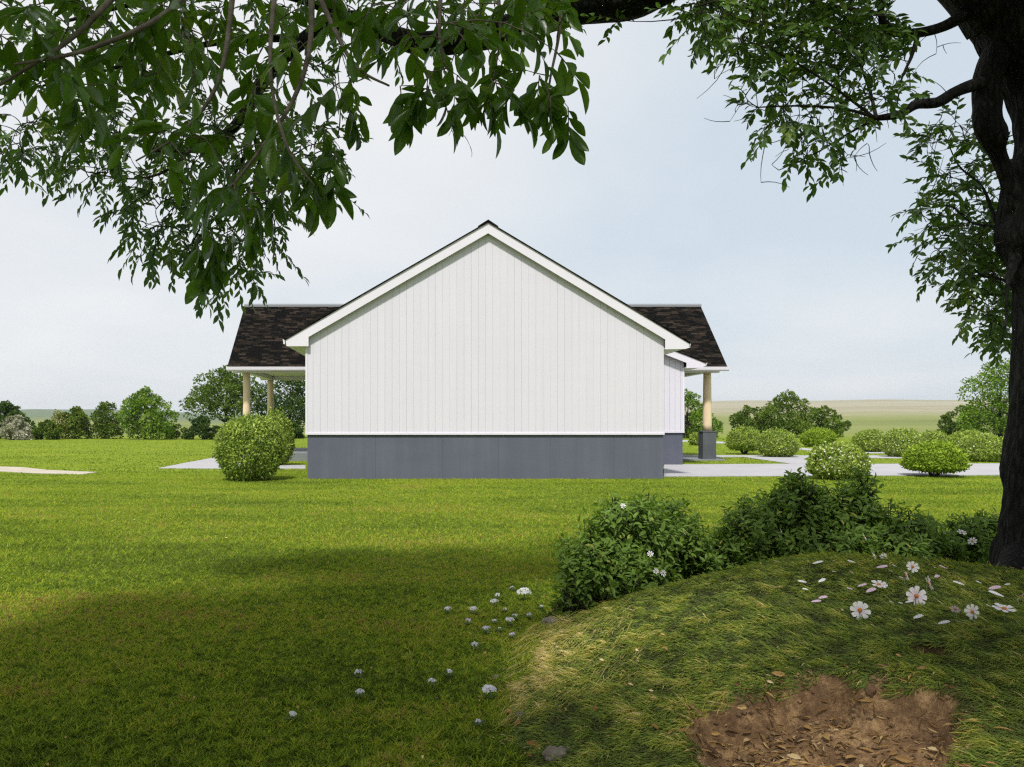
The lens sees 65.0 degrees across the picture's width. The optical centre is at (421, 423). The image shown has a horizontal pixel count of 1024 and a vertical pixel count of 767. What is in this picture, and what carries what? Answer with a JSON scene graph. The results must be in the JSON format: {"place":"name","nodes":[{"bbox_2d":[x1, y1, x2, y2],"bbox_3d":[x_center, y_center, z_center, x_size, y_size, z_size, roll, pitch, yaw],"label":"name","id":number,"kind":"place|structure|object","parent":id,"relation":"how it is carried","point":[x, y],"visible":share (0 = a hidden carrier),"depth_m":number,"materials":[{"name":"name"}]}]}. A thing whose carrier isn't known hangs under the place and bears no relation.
{"place":"outdoors","nodes":[
{"label":"outdoors","id":0,"kind":"place"},
{"bbox_2d":[0,466,95,474],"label":"path","id":1,"kind":"structure","parent":0,"point":[21,469],"depth_m":23.60,"materials":[{"name":"beige concrete"}]},
{"bbox_2d":[159,457,304,468],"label":"path","id":2,"kind":"structure","parent":0,"point":[209,463],"depth_m":26.89,"materials":[{"name":"concrete"}]},
{"bbox_2d":[0,399,1008,766],"bbox_3d":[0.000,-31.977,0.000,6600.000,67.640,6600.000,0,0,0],"label":"ground","id":3,"kind":"structure","parent":0,"point":[884,415],"depth_m":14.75,"materials":[{"name":"green plant"}]},
{"bbox_2d":[0,414,34,439],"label":"flowering bush","id":4,"kind":"object","parent":3,"relation":"on","point":[12,430],"visible":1,"depth_m":68.15,"materials":[{"name":"white plant"}]},
{"bbox_2d":[0,400,36,438],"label":"tree","id":5,"kind":"object","parent":3,"relation":"on","point":[8,408],"visible":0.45,"depth_m":73.80,"materials":[{"name":"green plant"}]},
{"bbox_2d":[31,419,63,439],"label":"bush","id":6,"kind":"object","parent":3,"relation":"on","point":[47,430],"visible":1,"depth_m":69.59,"materials":[{"name":"green plant"}]},
{"bbox_2d":[50,409,74,438],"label":"bush","id":7,"kind":"object","parent":3,"relation":"on","point":[58,414],"visible":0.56,"depth_m":72.94,"materials":[{"name":"green plant"}]},
{"bbox_2d":[59,406,91,438],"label":"tree","id":8,"kind":"object","parent":3,"relation":"on","point":[81,419],"visible":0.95,"depth_m":73.15,"materials":[{"name":"green plant"}]},
{"bbox_2d":[88,401,124,438],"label":"tree","id":9,"kind":"object","parent":3,"relation":"on","point":[102,424],"visible":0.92,"depth_m":73.65,"materials":[{"name":"green plant"}]},
{"bbox_2d":[114,385,179,439],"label":"tree","id":10,"kind":"object","parent":3,"relation":"on","point":[136,406],"visible":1,"depth_m":70.40,"materials":[{"name":"green plant"}]},
{"bbox_2d":[165,423,187,438],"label":"bush","id":11,"kind":"object","parent":3,"relation":"on","point":[177,432],"visible":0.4,"depth_m":73.89,"materials":[{"name":"green plant"}]},
{"bbox_2d":[183,415,221,439],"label":"bush","id":12,"kind":"object","parent":3,"relation":"on","point":[202,428],"visible":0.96,"depth_m":69.65,"materials":[{"name":"green plant"}]},
{"bbox_2d":[179,365,264,423],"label":"tree","id":13,"kind":"object","parent":3,"relation":"on","point":[232,387],"visible":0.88,"depth_m":74.93,"materials":[{"name":"green plant"}]},
{"bbox_2d":[210,411,287,481],"bbox_3d":[-4.410,0.609,20.358,1.951,1.880,1.952,0,0,32],"label":"bush","id":14,"kind":"object","parent":3,"relation":"on","point":[257,431],"visible":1,"depth_m":19.82,"materials":[{"name":"green plant"}]},
{"bbox_2d":[250,380,304,429],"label":"tree","id":15,"kind":"object","parent":3,"relation":"on","point":[288,404],"visible":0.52,"depth_m":78.00,"materials":[{"name":"green plant"}]},
{"bbox_2d":[260,406,296,464],"bbox_3d":[-5.022,0.458,27.377,1.400,2.244,1.469,0,0,0],"label":"bush","id":16,"kind":"object","parent":3,"relation":"on","point":[282,419],"visible":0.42,"depth_m":27.27,"materials":[{"name":"green plant"}]},
{"bbox_2d":[277,421,304,438],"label":"bush","id":17,"kind":"object","parent":3,"relation":"on","point":[298,432],"visible":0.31,"depth_m":74.16,"materials":[{"name":"green plant"}]},
{"bbox_2d":[285,711,299,720],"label":"lilac flower","id":18,"kind":"object","parent":3,"relation":"on","point":[293,713],"visible":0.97,"depth_m":3.85,"materials":[{"name":"white plant"}]},
{"bbox_2d":[352,669,365,677],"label":"lilac flower","id":19,"kind":"object","parent":3,"relation":"on","point":[358,671],"visible":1,"depth_m":4.49,"materials":[{"name":"white plant"}]},
{"bbox_2d":[354,688,367,698],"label":"lilac flower","id":20,"kind":"object","parent":3,"relation":"on","point":[360,690],"visible":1,"depth_m":4.17,"materials":[{"name":"white plant"}]},
{"bbox_2d":[426,678,440,686],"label":"lilac flower","id":21,"kind":"object","parent":3,"relation":"on","point":[432,680],"visible":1,"depth_m":4.35,"materials":[{"name":"white plant"}]},
{"bbox_2d":[443,606,452,612],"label":"lilac flower","id":22,"kind":"object","parent":3,"relation":"on","point":[447,607],"visible":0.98,"depth_m":6.02,"materials":[{"name":"white plant"}]},
{"bbox_2d":[442,669,453,676],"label":"lilac flower","id":23,"kind":"object","parent":3,"relation":"on","point":[449,671],"visible":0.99,"depth_m":4.52,"materials":[{"name":"white plant"}]},
{"bbox_2d":[469,606,477,613],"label":"lilac flower","id":24,"kind":"object","parent":3,"relation":"on","point":[474,608],"visible":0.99,"depth_m":6.00,"materials":[{"name":"white plant"}]},
{"bbox_2d":[469,641,480,649],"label":"lilac flower","id":25,"kind":"object","parent":3,"relation":"on","point":[475,645],"visible":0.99,"depth_m":5.05,"materials":[{"name":"white plant"}]},
{"bbox_2d":[226,220,728,478],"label":"house","id":26,"kind":"structure","parent":3,"relation":"on","point":[487,349],"depth_m":20.73,"materials":[{"name":"white wood"}]},
{"bbox_2d":[472,719,485,726],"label":"lilac flower","id":27,"kind":"object","parent":3,"relation":"on","point":[478,721],"visible":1,"depth_m":3.78,"materials":[{"name":"white plant"}]},
{"bbox_2d":[482,626,490,634],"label":"lilac flower","id":28,"kind":"object","parent":3,"relation":"on","point":[487,628],"visible":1,"depth_m":5.45,"materials":[{"name":"white plant"}]},
{"bbox_2d":[482,685,496,699],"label":"lilac flower","id":29,"kind":"object","parent":3,"relation":"on","point":[487,688],"visible":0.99,"depth_m":4.14,"materials":[{"name":"white plant"}]},
{"bbox_2d":[505,616,514,624],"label":"lilac flower","id":30,"kind":"object","parent":3,"relation":"on","point":[510,618],"visible":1,"depth_m":5.66,"materials":[{"name":"white plant"}]},
{"bbox_2d":[0,515,1021,766],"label":"leaf litter","id":31,"kind":"object","parent":3,"relation":"on","point":[908,761],"visible":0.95,"depth_m":3.06,"materials":[{"name":"plant"}]},
{"bbox_2d":[517,587,530,599],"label":"flower","id":32,"kind":"object","parent":3,"relation":"on","point":[523,591],"visible":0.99,"depth_m":6.47,"materials":[{"name":"white plant"}]},
{"bbox_2d":[537,488,726,617],"bbox_3d":[1.736,1.022,6.268,1.795,0.961,0.988,0,0,-43],"label":"shrub","id":33,"kind":"object","parent":3,"relation":"on","point":[623,563],"visible":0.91,"depth_m":6.06,"materials":[{"name":"green plant"}]},
{"bbox_2d":[688,432,697,444],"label":"bush","id":34,"kind":"object","parent":3,"relation":"on","point":[693,438],"visible":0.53,"depth_m":51.88,"materials":[{"name":"green plant"}]},
{"bbox_2d":[683,388,723,437],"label":"tree","id":35,"kind":"object","parent":3,"relation":"on","point":[695,415],"visible":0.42,"depth_m":75.44,"materials":[{"name":"green plant"}]},
{"bbox_2d":[723,424,763,453],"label":"bush","id":36,"kind":"object","parent":3,"relation":"on","point":[744,444],"visible":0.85,"depth_m":36.78,"materials":[{"name":"green plant"}]},
{"bbox_2d":[729,405,770,432],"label":"tree","id":37,"kind":"object","parent":3,"relation":"on","point":[741,418],"visible":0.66,"depth_m":81.38,"materials":[{"name":"green plant"}]},
{"bbox_2d":[508,556,1023,766],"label":"mound","id":38,"kind":"object","parent":3,"relation":"on","point":[900,717],"visible":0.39,"depth_m":3.19,"materials":[{"name":"green plant"}]},
{"bbox_2d":[0,0,1023,571],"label":"shade tree","id":39,"kind":"object","parent":38,"relation":"on","point":[992,30],"visible":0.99,"depth_m":4.48,"materials":[{"name":"green plant"}]},
{"bbox_2d":[515,711,524,717],"bbox_3d":[0.477,1.425,3.872,0.047,0.049,0.039,0,0,0],"label":"stone","id":40,"kind":"object","parent":38,"relation":"on","point":[518,714],"visible":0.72,"depth_m":3.86,"materials":[{"name":"stone"}]},
{"bbox_2d":[526,741,537,746],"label":"fallen leaf","id":41,"kind":"object","parent":38,"relation":"on","point":[531,742],"visible":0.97,"depth_m":3.48,"materials":[{"name":"orange plant"}]},
{"bbox_2d":[541,616,557,624],"bbox_3d":[0.935,1.434,5.741,0.136,0.073,0.111,0,0,30],"label":"stone","id":42,"kind":"object","parent":38,"relation":"on","point":[549,620],"visible":0.57,"depth_m":5.71,"materials":[{"name":"grey stone"}]},
{"bbox_2d":[542,745,569,761],"bbox_3d":[0.579,1.386,3.330,0.156,0.063,0.107,0,0,0],"label":"stone","id":43,"kind":"object","parent":38,"relation":"on","point":[556,751],"visible":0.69,"depth_m":3.31,"materials":[{"name":"grey stone"}]},
{"bbox_2d":[686,669,986,766],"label":"soil crumbs","id":44,"kind":"object","parent":38,"relation":"on","point":[744,758],"visible":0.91,"depth_m":3.05,"materials":[{"name":"brown soil"}]},
{"bbox_2d":[850,601,870,621],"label":"cosmos flower","id":45,"kind":"object","parent":38,"relation":"on","point":[859,607],"visible":0.98,"depth_m":3.84,"materials":[{"name":"white plant"}]},
{"bbox_2d":[865,683,876,697],"bbox_3d":[1.716,1.022,3.040,0.044,0.059,0.037,0,0,31],"label":"stone","id":46,"kind":"object","parent":38,"relation":"on","point":[870,690],"visible":1,"depth_m":3.03,"materials":[{"name":"brown stone"}]},
{"bbox_2d":[871,580,887,597],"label":"cosmos flower","id":47,"kind":"object","parent":38,"relation":"on","point":[879,583],"visible":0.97,"depth_m":4.21,"materials":[{"name":"white plant"}]},
{"bbox_2d":[906,561,919,578],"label":"cosmos flower","id":48,"kind":"object","parent":38,"relation":"on","point":[912,566],"visible":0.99,"depth_m":4.48,"materials":[{"name":"white plant"}]},
{"bbox_2d":[906,586,926,606],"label":"cosmos flower","id":49,"kind":"object","parent":38,"relation":"on","point":[916,595],"visible":0.93,"depth_m":3.95,"materials":[{"name":"white plant"}]},
{"bbox_2d":[925,576,933,595],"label":"cosmos flower","id":50,"kind":"object","parent":38,"relation":"on","point":[929,583],"visible":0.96,"depth_m":4.12,"materials":[{"name":"pink plant"}]},
{"bbox_2d":[950,605,960,618],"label":"cosmos flower","id":51,"kind":"object","parent":38,"relation":"on","point":[956,609],"visible":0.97,"depth_m":3.65,"materials":[{"name":"pink plant"}]},
{"bbox_2d":[964,604,978,620],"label":"cosmos flower","id":52,"kind":"object","parent":38,"relation":"on","point":[972,610],"visible":0.96,"depth_m":3.58,"materials":[{"name":"white plant"}]},
{"bbox_2d":[992,603,1015,619],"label":"cosmos flower","id":53,"kind":"object","parent":38,"relation":"on","point":[1003,608],"visible":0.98,"depth_m":3.61,"materials":[{"name":"white plant"}]},
{"bbox_2d":[754,427,801,456],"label":"bush","id":54,"kind":"object","parent":3,"relation":"on","point":[787,447],"visible":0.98,"depth_m":33.62,"materials":[{"name":"green plant"}]},
{"bbox_2d":[755,389,820,437],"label":"tree","id":55,"kind":"object","parent":3,"relation":"on","point":[778,407],"visible":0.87,"depth_m":79.27,"materials":[{"name":"green plant"}]},
{"bbox_2d":[798,425,840,446],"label":"bush","id":56,"kind":"object","parent":3,"relation":"on","point":[808,438],"visible":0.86,"depth_m":48.51,"materials":[{"name":"green plant"}]},
{"bbox_2d":[800,405,851,436],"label":"tree","id":57,"kind":"object","parent":3,"relation":"on","point":[826,420],"visible":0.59,"depth_m":82.27,"materials":[{"name":"green plant"}]},
{"bbox_2d":[705,466,958,570],"bbox_3d":[3.501,0.933,6.797,2.210,1.109,1.200,0,0,0],"label":"shrub","id":58,"kind":"object","parent":3,"relation":"on","point":[800,517],"visible":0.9,"depth_m":6.73,"materials":[{"name":"green plant"}]},
{"bbox_2d":[804,440,874,480],"bbox_3d":[10.766,0.986,20.597,1.671,1.128,1.630,0,0,0],"label":"bush","id":59,"kind":"object","parent":3,"relation":"on","point":[842,458],"visible":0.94,"depth_m":20.18,"materials":[{"name":"green plant"}]},
{"bbox_2d":[850,428,883,451],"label":"bush","id":60,"kind":"object","parent":3,"relation":"on","point":[864,440],"visible":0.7,"depth_m":39.51,"materials":[{"name":"green plant"}]},
{"bbox_2d":[878,427,928,456],"bbox_3d":[20.575,0.824,34.003,1.864,1.437,1.985,0,0,43],"label":"bush","id":61,"kind":"object","parent":3,"relation":"on","point":[893,448],"visible":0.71,"depth_m":33.67,"materials":[{"name":"green plant"}]},
{"bbox_2d":[912,430,948,442],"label":"bush","id":62,"kind":"object","parent":3,"relation":"on","point":[936,435],"visible":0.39,"depth_m":49.94,"materials":[{"name":"green plant"}]},
{"bbox_2d":[899,439,972,476],"bbox_3d":[13.945,0.964,21.663,1.700,1.114,1.796,0,0,0],"label":"bush","id":63,"kind":"object","parent":3,"relation":"on","point":[953,460],"visible":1,"depth_m":21.26,"materials":[{"name":"green plant"}]},
{"bbox_2d":[936,405,985,437],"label":"tree","id":64,"kind":"object","parent":3,"relation":"on","point":[949,427],"visible":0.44,"depth_m":78.02,"materials":[{"name":"green plant"}]},
{"bbox_2d":[943,428,986,455],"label":"bush","id":65,"kind":"object","parent":3,"relation":"on","point":[955,436],"visible":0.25,"depth_m":33.57,"materials":[{"name":"green plant"}]},
{"bbox_2d":[935,507,998,564],"bbox_3d":[4.890,1.124,7.196,1.059,0.726,0.546,0,0,-34],"label":"shrub","id":66,"kind":"object","parent":3,"relation":"on","point":[982,529],"visible":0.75,"depth_m":7.06,"materials":[{"name":"green plant"}]},
{"bbox_2d":[967,537,976,544],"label":"cosmos flower","id":67,"kind":"object","parent":66,"relation":"attached to","point":[973,540],"visible":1,"depth_m":6.60,"materials":[{"name":"white plant"}]},
{"bbox_2d":[955,431,1002,461],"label":"bush","id":68,"kind":"object","parent":3,"relation":"on","point":[979,451],"visible":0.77,"depth_m":29.76,"materials":[{"name":"green plant"}]},
{"bbox_2d":[952,358,1009,438],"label":"tree","id":69,"kind":"object","parent":3,"relation":"on","point":[997,418],"visible":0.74,"depth_m":73.73,"materials":[{"name":"green plant"}]},
{"bbox_2d":[0,0,1013,414],"label":"sky","id":70,"kind":"structure","parent":0,"point":[809,299],"materials":[{"name":"white"}]},
{"bbox_2d":[683,440,811,450],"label":"path","id":71,"kind":"structure","parent":0,"point":[734,443],"depth_m":56.35,"materials":[{"name":"concrete"}]},
{"bbox_2d":[488,550,1023,766],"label":"mound grass","id":72,"kind":"structure","parent":0,"point":[974,753],"depth_m":3.69,"materials":[{"name":"green plant"}]},
{"bbox_2d":[988,585,1000,588],"bbox_3d":[2.913,0.835,4.047,0.060,0.018,0.027,0,0,0],"label":"fallen petal","id":73,"kind":"object","parent":72,"relation":"on","point":[995,587],"visible":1,"depth_m":4.05,"materials":[{"name":"plant"}]},
{"bbox_2d":[988,590,1003,596],"bbox_3d":[2.839,0.843,3.937,0.065,0.026,0.029,0,0,16],"label":"fallen petal","id":74,"kind":"object","parent":72,"relation":"on","point":[993,592],"visible":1,"depth_m":3.94,"materials":[{"name":"white plant"}]},
{"bbox_2d":[693,455,901,463],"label":"path","id":75,"kind":"structure","parent":0,"point":[796,459],"depth_m":33.16,"materials":[{"name":"concrete"}]},
{"bbox_2d":[664,463,999,476],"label":"driveway","id":76,"kind":"structure","parent":0,"point":[754,470],"depth_m":23.98,"materials":[{"name":"concrete"}]},
{"bbox_2d":[865,451,884,453],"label":"path","id":77,"kind":"structure","parent":0,"point":[874,452],"depth_m":38.81,"materials":[{"name":"concrete"}]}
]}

